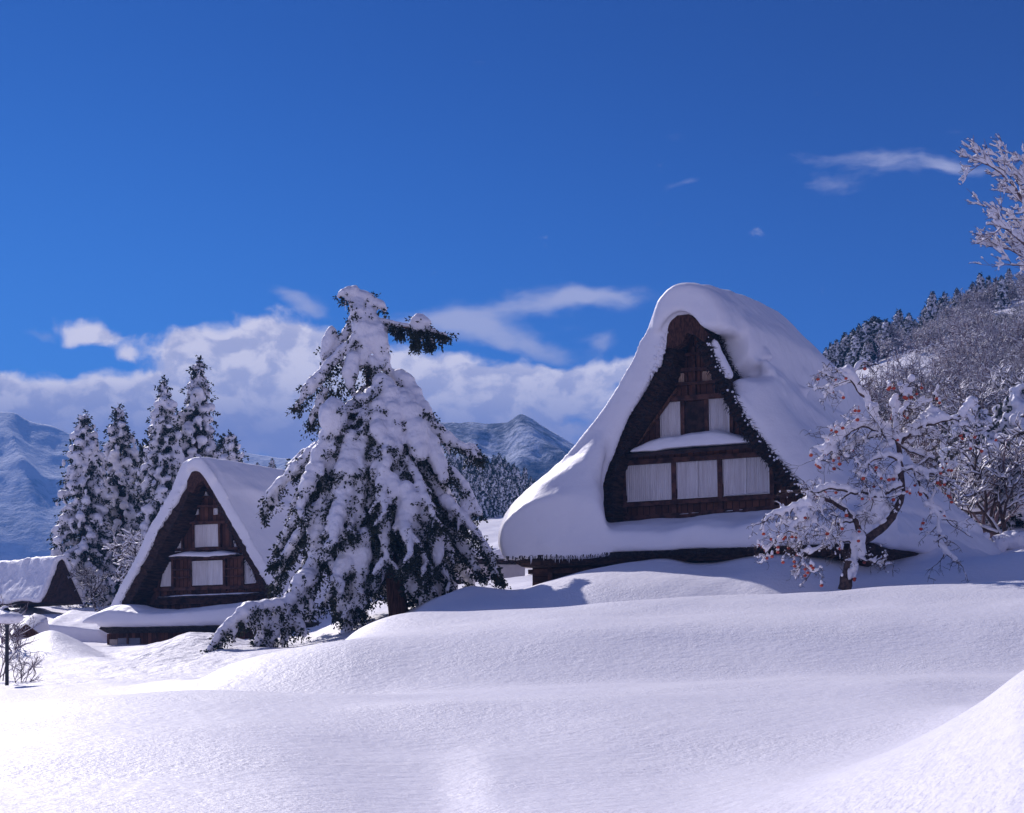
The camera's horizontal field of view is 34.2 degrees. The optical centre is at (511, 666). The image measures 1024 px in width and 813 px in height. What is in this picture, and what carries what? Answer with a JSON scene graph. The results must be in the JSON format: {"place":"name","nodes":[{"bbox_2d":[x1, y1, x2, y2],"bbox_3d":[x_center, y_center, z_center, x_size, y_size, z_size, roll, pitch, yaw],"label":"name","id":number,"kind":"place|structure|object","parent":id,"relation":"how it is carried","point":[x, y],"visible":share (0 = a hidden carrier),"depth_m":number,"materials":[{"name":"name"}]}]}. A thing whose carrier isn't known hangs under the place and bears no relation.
{"place":"outdoors","nodes":[
{"label":"outdoors","id":0,"kind":"place"},
{"bbox_2d":[0,412,291,560],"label":"mountain","id":1,"kind":"structure","parent":0,"point":[32,456],"depth_m":1083.34,"materials":[{"name":"snow"}]},
{"bbox_2d":[439,414,574,481],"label":"mountain","id":2,"kind":"structure","parent":0,"point":[534,447],"depth_m":730.02,"materials":[{"name":"snow"}]},
{"bbox_2d":[0,298,1023,812],"bbox_3d":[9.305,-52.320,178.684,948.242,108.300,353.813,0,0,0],"label":"snow ground","id":3,"kind":"structure","parent":0,"point":[678,686],"depth_m":25.90,"materials":[{"name":"snow"}]},
{"bbox_2d":[0,606,23,685],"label":"street lamp","id":4,"kind":"object","parent":3,"relation":"on","point":[8,616],"visible":1,"depth_m":55.06,"materials":[{"name":"metal"}]},
{"bbox_2d":[0,594,28,642],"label":"leafless shrub","id":5,"kind":"object","parent":3,"relation":"on","point":[13,624],"visible":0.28,"depth_m":71.45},
{"bbox_2d":[0,624,38,680],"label":"leafless shrub","id":6,"kind":"object","parent":3,"relation":"on","point":[20,646],"visible":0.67,"depth_m":58.33,"materials":[{"name":"plant"}]},
{"bbox_2d":[0,613,42,650],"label":"leafless shrub","id":7,"kind":"object","parent":3,"relation":"on","point":[15,633],"visible":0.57,"depth_m":68.61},
{"bbox_2d":[4,647,44,682],"bbox_3d":[-16.457,0.026,56.306,1.370,1.486,1.183,0,0,-16],"label":"leafless shrub","id":8,"kind":"object","parent":3,"relation":"on","point":[32,665],"visible":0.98,"depth_m":56.35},
{"bbox_2d":[11,613,49,640],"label":"buried shed","id":9,"kind":"structure","parent":3,"relation":"on","point":[42,627],"depth_m":84.28,"materials":[{"name":"white wood"}]},
{"bbox_2d":[0,555,84,607],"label":"thatched hut","id":10,"kind":"object","parent":3,"relation":"on","point":[42,581],"visible":0.98,"depth_m":107.18,"materials":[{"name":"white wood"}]},
{"bbox_2d":[48,610,108,642],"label":"buried shed","id":11,"kind":"structure","parent":3,"relation":"on","point":[70,624],"depth_m":89.95,"materials":[{"name":"white wood"}]},
{"bbox_2d":[46,409,121,607],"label":"cedar tree","id":12,"kind":"object","parent":3,"relation":"on","point":[84,488],"visible":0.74,"depth_m":117.86,"materials":[{"name":"white plant"}]},
{"bbox_2d":[67,559,115,611],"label":"bare tree","id":13,"kind":"object","parent":3,"relation":"on","point":[88,573],"visible":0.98,"depth_m":106.55,"materials":[{"name":"grey plant"}]},
{"bbox_2d":[86,403,146,604],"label":"cedar tree","id":14,"kind":"object","parent":3,"relation":"on","point":[120,454],"visible":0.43,"depth_m":122.49,"materials":[{"name":"white plant"}]},
{"bbox_2d":[102,527,143,584],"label":"bare tree","id":15,"kind":"object","parent":3,"relation":"on","point":[125,558],"visible":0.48,"depth_m":103.41,"materials":[{"name":"grey plant"}]},
{"bbox_2d":[114,438,158,593],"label":"cedar tree","id":16,"kind":"object","parent":3,"relation":"on","point":[142,446],"visible":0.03,"depth_m":127.44,"materials":[{"name":"white plant"}]},
{"bbox_2d":[130,375,187,562],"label":"cedar tree","id":17,"kind":"object","parent":3,"relation":"on","point":[163,450],"visible":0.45,"depth_m":115.53,"materials":[{"name":"white plant"}]},
{"bbox_2d":[172,355,221,467],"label":"cedar tree","id":18,"kind":"object","parent":3,"relation":"on","point":[197,431],"visible":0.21,"depth_m":117.94,"materials":[{"name":"white plant"}]},
{"bbox_2d":[216,433,240,460],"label":"cedar tree","id":19,"kind":"object","parent":3,"relation":"on","point":[220,442],"visible":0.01,"depth_m":127.90,"materials":[{"name":"white plant"}]},
{"bbox_2d":[217,429,248,462],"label":"cedar tree","id":20,"kind":"object","parent":3,"relation":"on","point":[232,447],"visible":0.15,"depth_m":113.50,"materials":[{"name":"white plant"}]},
{"bbox_2d":[82,457,385,644],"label":"thatched farmhouse","id":21,"kind":"object","parent":3,"relation":"on","point":[200,563],"visible":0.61,"depth_m":86.20,"materials":[{"name":"brown wood"}]},
{"bbox_2d":[200,285,510,652],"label":"snow laden fir","id":22,"kind":"object","parent":3,"relation":"on","point":[376,508],"visible":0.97,"depth_m":67.04,"materials":[{"name":"white plant"}]},
{"bbox_2d":[472,476,480,519],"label":"forest cedar","id":23,"kind":"object","parent":3,"relation":"on","point":[476,489],"visible":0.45,"depth_m":267.49,"materials":[{"name":"white plant"}]},
{"bbox_2d":[477,471,492,519],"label":"forest cedar","id":24,"kind":"object","parent":3,"relation":"on","point":[484,504],"visible":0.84,"depth_m":267.40,"materials":[{"name":"white plant"}]},
{"bbox_2d":[484,462,493,501],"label":"forest cedar","id":25,"kind":"object","parent":3,"relation":"on","point":[488,470],"visible":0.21,"depth_m":281.68,"materials":[{"name":"white plant"}]},
{"bbox_2d":[447,548,531,583],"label":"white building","id":26,"kind":"structure","parent":3,"relation":"on","point":[510,569],"depth_m":102.12,"materials":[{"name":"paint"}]},
{"bbox_2d":[488,479,498,516],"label":"forest cedar","id":27,"kind":"object","parent":3,"relation":"on","point":[493,502],"visible":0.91,"depth_m":267.54,"materials":[{"name":"white plant"}]},
{"bbox_2d":[493,457,500,479],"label":"forest cedar","id":28,"kind":"object","parent":3,"relation":"on","point":[496,466],"visible":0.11,"depth_m":295.94,"materials":[{"name":"white plant"}]},
{"bbox_2d":[497,472,505,495],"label":"forest cedar","id":29,"kind":"object","parent":3,"relation":"on","point":[501,480],"visible":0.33,"depth_m":281.78,"materials":[{"name":"white plant"}]},
{"bbox_2d":[495,484,508,516],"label":"forest cedar","id":30,"kind":"object","parent":3,"relation":"on","point":[503,507],"visible":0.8,"depth_m":267.57,"materials":[{"name":"white plant"}]},
{"bbox_2d":[505,476,511,508],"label":"forest cedar","id":31,"kind":"object","parent":3,"relation":"on","point":[508,490],"visible":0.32,"depth_m":281.71,"materials":[{"name":"white plant"}]},
{"bbox_2d":[509,480,520,507],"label":"forest cedar","id":32,"kind":"object","parent":3,"relation":"on","point":[516,491],"visible":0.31,"depth_m":267.58,"materials":[{"name":"white plant"}]},
{"bbox_2d":[498,283,1001,585],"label":"thatched farmhouse","id":33,"kind":"object","parent":3,"relation":"on","point":[692,441],"visible":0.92,"depth_m":66.78,"materials":[{"name":"brown wood"}]},
{"bbox_2d":[685,401,704,433],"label":"loft door","id":34,"kind":"structure","parent":33,"relation":"in","point":[694,411],"depth_m":67.29,"materials":[{"name":"brown wood"}]},
{"bbox_2d":[827,342,834,364],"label":"hillside conifer","id":35,"kind":"object","parent":3,"relation":"on","point":[830,352],"visible":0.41,"depth_m":210.71,"materials":[{"name":"white plant"}]},
{"bbox_2d":[831,339,842,367],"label":"hillside conifer","id":36,"kind":"object","parent":3,"relation":"on","point":[836,350],"visible":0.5,"depth_m":210.64,"materials":[{"name":"white plant"}]},
{"bbox_2d":[838,332,849,367],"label":"hillside conifer","id":37,"kind":"object","parent":3,"relation":"on","point":[844,341],"visible":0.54,"depth_m":210.63,"materials":[{"name":"white plant"}]},
{"bbox_2d":[843,330,862,369],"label":"hillside conifer","id":38,"kind":"object","parent":3,"relation":"on","point":[854,354],"visible":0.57,"depth_m":207.07,"materials":[{"name":"white plant"}]},
{"bbox_2d":[858,340,874,369],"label":"hillside conifer","id":39,"kind":"object","parent":3,"relation":"on","point":[865,354],"visible":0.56,"depth_m":204.49,"materials":[{"name":"white plant"}]},
{"bbox_2d":[860,319,872,346],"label":"hillside conifer","id":40,"kind":"object","parent":3,"relation":"on","point":[867,330],"visible":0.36,"depth_m":210.29,"materials":[{"name":"white plant"}]},
{"bbox_2d":[857,366,886,396],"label":"hillside tree","id":41,"kind":"object","parent":3,"relation":"on","point":[872,377],"visible":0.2,"depth_m":147.62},
{"bbox_2d":[746,356,998,589],"bbox_3d":[12.086,-6.540,56.740,8.493,8.033,3.826,0,0,0],"label":"persimmon tree","id":42,"kind":"object","parent":3,"relation":"on","point":[874,506],"visible":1,"depth_m":56.41,"materials":[{"name":"grey plant"}]},
{"bbox_2d":[868,317,881,359],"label":"hillside conifer","id":43,"kind":"object","parent":3,"relation":"on","point":[877,324],"visible":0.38,"depth_m":209.62,"materials":[{"name":"white plant"}]},
{"bbox_2d":[864,331,893,362],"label":"hillside tree","id":44,"kind":"object","parent":3,"relation":"on","point":[887,343],"visible":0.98,"depth_m":203.88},
{"bbox_2d":[865,369,895,406],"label":"hillside tree","id":45,"kind":"object","parent":3,"relation":"on","point":[875,395],"visible":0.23,"depth_m":131.68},
{"bbox_2d":[862,368,904,414],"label":"hillside tree","id":46,"kind":"object","parent":3,"relation":"on","point":[889,391],"visible":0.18,"depth_m":136.60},
{"bbox_2d":[874,318,895,360],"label":"hillside conifer","id":47,"kind":"object","parent":3,"relation":"on","point":[884,327],"visible":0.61,"depth_m":206.37,"materials":[{"name":"white plant"}]},
{"bbox_2d":[879,323,908,350],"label":"hillside tree","id":48,"kind":"object","parent":3,"relation":"on","point":[897,334],"visible":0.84,"depth_m":205.73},
{"bbox_2d":[892,308,904,336],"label":"hillside conifer","id":49,"kind":"object","parent":3,"relation":"on","point":[896,317],"visible":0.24,"depth_m":213.28,"materials":[{"name":"white plant"}]},
{"bbox_2d":[879,350,931,386],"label":"hillside tree","id":50,"kind":"object","parent":3,"relation":"on","point":[917,371],"visible":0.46,"depth_m":143.63,"materials":[{"name":"plant"}]},
{"bbox_2d":[902,312,914,338],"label":"hillside conifer","id":51,"kind":"object","parent":3,"relation":"on","point":[908,320],"visible":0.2,"depth_m":208.50,"materials":[{"name":"white plant"}]},
{"bbox_2d":[897,327,927,351],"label":"hillside tree","id":52,"kind":"object","parent":3,"relation":"on","point":[914,336],"visible":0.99,"depth_m":198.38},
{"bbox_2d":[882,362,945,404],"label":"hillside tree","id":53,"kind":"object","parent":3,"relation":"on","point":[927,381],"visible":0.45,"depth_m":134.52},
{"bbox_2d":[893,353,943,391],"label":"hillside tree","id":54,"kind":"object","parent":3,"relation":"on","point":[907,375],"visible":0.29,"depth_m":142.95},
{"bbox_2d":[921,291,940,326],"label":"hillside conifer","id":55,"kind":"object","parent":3,"relation":"on","point":[931,305],"visible":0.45,"depth_m":210.61,"materials":[{"name":"white plant"}]},
{"bbox_2d":[916,317,946,345],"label":"hillside tree","id":56,"kind":"object","parent":3,"relation":"on","point":[923,327],"visible":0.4,"depth_m":201.09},
{"bbox_2d":[918,319,946,345],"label":"hillside tree","id":57,"kind":"object","parent":3,"relation":"on","point":[932,327],"visible":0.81,"depth_m":198.47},
{"bbox_2d":[905,403,960,468],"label":"bare tree","id":58,"kind":"object","parent":3,"relation":"on","point":[928,466],"visible":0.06,"depth_m":101.66,"materials":[{"name":"plant"}]},
{"bbox_2d":[922,321,947,343],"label":"hillside tree","id":59,"kind":"object","parent":3,"relation":"on","point":[939,328],"visible":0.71,"depth_m":197.30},
{"bbox_2d":[927,355,943,373],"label":"hillside tree","id":60,"kind":"object","parent":3,"relation":"on","point":[936,366],"visible":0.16,"depth_m":164.30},
{"bbox_2d":[926,378,962,404],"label":"hillside tree","id":61,"kind":"object","parent":3,"relation":"on","point":[938,392],"visible":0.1,"depth_m":125.51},
{"bbox_2d":[919,371,969,407],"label":"hillside tree","id":62,"kind":"object","parent":3,"relation":"on","point":[953,382],"visible":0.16,"depth_m":130.69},
{"bbox_2d":[867,275,1023,455],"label":"brushwood","id":63,"kind":"object","parent":3,"relation":"on","point":[930,345],"visible":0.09,"depth_m":197.33,"materials":[{"name":"plant"}]},
{"bbox_2d":[936,453,963,496],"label":"snowy evergreen","id":64,"kind":"object","parent":3,"relation":"on","point":[956,460],"visible":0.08,"depth_m":89.61,"materials":[{"name":"snow"}]},
{"bbox_2d":[936,303,965,320],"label":"hillside tree","id":65,"kind":"object","parent":3,"relation":"on","point":[945,310],"visible":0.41,"depth_m":205.11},
{"bbox_2d":[929,356,974,391],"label":"hillside tree","id":66,"kind":"object","parent":3,"relation":"on","point":[956,371],"visible":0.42,"depth_m":138.93,"materials":[{"name":"plant"}]},
{"bbox_2d":[930,347,981,374],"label":"hillside tree","id":67,"kind":"object","parent":3,"relation":"on","point":[952,364],"visible":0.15,"depth_m":150.98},
{"bbox_2d":[929,323,983,359],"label":"hillside tree","id":68,"kind":"object","parent":3,"relation":"on","point":[935,350],"visible":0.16,"depth_m":172.08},
{"bbox_2d":[951,287,961,308],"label":"hillside conifer","id":69,"kind":"object","parent":3,"relation":"on","point":[956,294],"visible":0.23,"depth_m":217.88,"materials":[{"name":"white plant"}]},
{"bbox_2d":[932,334,981,374],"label":"hillside tree","id":70,"kind":"object","parent":3,"relation":"on","point":[958,352],"visible":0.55,"depth_m":148.87,"materials":[{"name":"plant"}]},
{"bbox_2d":[933,322,987,354],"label":"hillside tree","id":71,"kind":"object","parent":3,"relation":"on","point":[971,338],"visible":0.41,"depth_m":163.12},
{"bbox_2d":[954,291,973,307],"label":"hillside tree","id":72,"kind":"object","parent":3,"relation":"on","point":[966,297],"visible":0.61,"depth_m":212.37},
{"bbox_2d":[946,308,982,337],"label":"hillside tree","id":73,"kind":"object","parent":3,"relation":"on","point":[953,333],"visible":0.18,"depth_m":189.80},
{"bbox_2d":[941,324,993,359],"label":"hillside tree","id":74,"kind":"object","parent":3,"relation":"on","point":[983,344],"visible":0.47,"depth_m":160.19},
{"bbox_2d":[931,404,1012,468],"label":"snowy evergreen","id":75,"kind":"object","parent":3,"relation":"on","point":[989,435],"visible":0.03,"depth_m":96.23,"materials":[{"name":"snow"}]},
{"bbox_2d":[948,304,995,337],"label":"hillside tree","id":76,"kind":"object","parent":3,"relation":"on","point":[970,322],"visible":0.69,"depth_m":182.29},
{"bbox_2d":[957,363,993,385],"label":"hillside tree","id":77,"kind":"object","parent":3,"relation":"on","point":[963,374],"visible":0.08,"depth_m":133.02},
{"bbox_2d":[938,374,1013,415],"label":"bare tree","id":78,"kind":"object","parent":3,"relation":"on","point":[985,398],"visible":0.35,"depth_m":113.70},
{"bbox_2d":[930,430,1023,534],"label":"bare tree","id":79,"kind":"object","parent":3,"relation":"on","point":[1005,478],"visible":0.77,"depth_m":80.79,"materials":[{"name":"grey plant"}]},
{"bbox_2d":[975,272,985,292],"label":"hillside conifer","id":80,"kind":"object","parent":3,"relation":"on","point":[980,280],"visible":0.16,"depth_m":217.69,"materials":[{"name":"white plant"}]},
{"bbox_2d":[968,289,992,310],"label":"hillside tree","id":81,"kind":"object","parent":3,"relation":"on","point":[977,299],"visible":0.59,"depth_m":209.00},
{"bbox_2d":[956,336,1005,370],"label":"hillside tree","id":82,"kind":"object","parent":3,"relation":"on","point":[982,353],"visible":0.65,"depth_m":145.37,"materials":[{"name":"plant"}]},
{"bbox_2d":[953,443,1012,526],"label":"bare tree","id":83,"kind":"object","parent":3,"relation":"on","point":[981,456],"visible":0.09,"depth_m":86.85,"materials":[{"name":"white plant"}]},
{"bbox_2d":[971,284,997,301],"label":"hillside tree","id":84,"kind":"object","parent":3,"relation":"on","point":[989,294],"visible":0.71,"depth_m":209.66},
{"bbox_2d":[968,351,1000,376],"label":"hillside tree","id":85,"kind":"object","parent":3,"relation":"on","point":[990,364],"visible":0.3,"depth_m":142.81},
{"bbox_2d":[972,296,996,314],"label":"hillside tree","id":86,"kind":"object","parent":3,"relation":"on","point":[980,303],"visible":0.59,"depth_m":204.43,"materials":[{"name":"plant"}]},
{"bbox_2d":[950,434,1023,537],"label":"bare tree","id":87,"kind":"object","parent":3,"relation":"on","point":[1003,458],"visible":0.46,"depth_m":81.39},
{"bbox_2d":[953,134,1023,275],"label":"bare tree","id":88,"kind":"object","parent":3,"relation":"on","point":[1016,243],"visible":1,"depth_m":68.57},
{"bbox_2d":[963,355,1021,385],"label":"hillside tree","id":89,"kind":"object","parent":3,"relation":"on","point":[972,377],"visible":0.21,"depth_m":130.97,"materials":[{"name":"plant"}]},
{"bbox_2d":[972,311,1012,332],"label":"hillside tree","id":90,"kind":"object","parent":3,"relation":"on","point":[991,320],"visible":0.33,"depth_m":173.68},
{"bbox_2d":[969,354,1018,391],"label":"hillside tree","id":91,"kind":"object","parent":3,"relation":"on","point":[985,370],"visible":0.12,"depth_m":123.81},
{"bbox_2d":[976,319,1012,348],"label":"hillside tree","id":92,"kind":"object","parent":3,"relation":"on","point":[989,332],"visible":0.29,"depth_m":170.18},
{"bbox_2d":[966,363,1023,401],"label":"bare tree","id":93,"kind":"object","parent":3,"relation":"on","point":[1007,382],"visible":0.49,"depth_m":114.06,"materials":[{"name":"grey plant"}]},
{"bbox_2d":[987,402,1003,424],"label":"snowy evergreen","id":94,"kind":"object","parent":3,"relation":"on","point":[997,416],"visible":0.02,"depth_m":99.03,"materials":[{"name":"snow"}]},
{"bbox_2d":[971,365,1023,391],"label":"hillside tree","id":95,"kind":"object","parent":3,"relation":"on","point":[979,372],"visible":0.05,"depth_m":123.08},
{"bbox_2d":[988,386,1009,414],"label":"hillside tree","id":96,"kind":"object","parent":3,"relation":"on","point":[997,400],"visible":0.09,"depth_m":110.29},
{"bbox_2d":[991,534,1008,551],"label":"snowy bush","id":97,"kind":"object","parent":3,"relation":"on","point":[1000,541],"visible":0.71,"depth_m":77.84,"materials":[{"name":"snow"}]},
{"bbox_2d":[979,325,1022,360],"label":"hillside tree","id":98,"kind":"object","parent":3,"relation":"on","point":[1002,338],"visible":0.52,"depth_m":158.33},
{"bbox_2d":[993,276,1010,310],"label":"hillside conifer","id":99,"kind":"object","parent":3,"relation":"on","point":[1001,295],"visible":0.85,"depth_m":205.18,"materials":[{"name":"white plant"}]},
{"bbox_2d":[985,450,1023,529],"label":"bare tree","id":100,"kind":"object","parent":3,"relation":"on","point":[1012,522],"visible":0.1,"depth_m":85.41,"materials":[{"name":"white plant"}]},
{"bbox_2d":[992,383,1023,453],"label":"snowy evergreen","id":101,"kind":"object","parent":3,"relation":"on","point":[1012,406],"visible":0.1,"depth_m":97.77,"materials":[{"name":"snow"}]},
{"bbox_2d":[992,310,1023,346],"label":"hillside tree","id":102,"kind":"object","parent":3,"relation":"on","point":[1016,329],"visible":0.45,"depth_m":161.81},
{"bbox_2d":[1004,267,1013,293],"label":"hillside conifer","id":103,"kind":"object","parent":3,"relation":"on","point":[1009,273],"visible":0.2,"depth_m":217.87,"materials":[{"name":"white plant"}]},
{"bbox_2d":[996,411,1023,452],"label":"bare tree","id":104,"kind":"object","parent":3,"relation":"on","point":[1016,432],"visible":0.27,"depth_m":84.21,"materials":[{"name":"grey plant"}]},
{"bbox_2d":[999,324,1023,360],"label":"hillside tree","id":105,"kind":"object","parent":3,"relation":"on","point":[1004,348],"visible":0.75,"depth_m":146.87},
{"bbox_2d":[1002,530,1023,549],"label":"snowy bush","id":106,"kind":"object","parent":3,"relation":"on","point":[1015,539],"visible":0.86,"depth_m":77.81,"materials":[{"name":"snow"}]},
{"bbox_2d":[1007,338,1023,364],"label":"hillside tree","id":107,"kind":"object","parent":3,"relation":"on","point":[1016,351],"visible":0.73,"depth_m":142.59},
{"bbox_2d":[1008,285,1023,301],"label":"hillside tree","id":108,"kind":"object","parent":3,"relation":"on","point":[1015,292],"visible":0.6,"depth_m":207.20,"materials":[{"name":"grey plant"}]},
{"bbox_2d":[0,0,1023,458],"label":"sky","id":109,"kind":"structure","parent":0,"point":[181,180],"materials":[{"name":"blue"}]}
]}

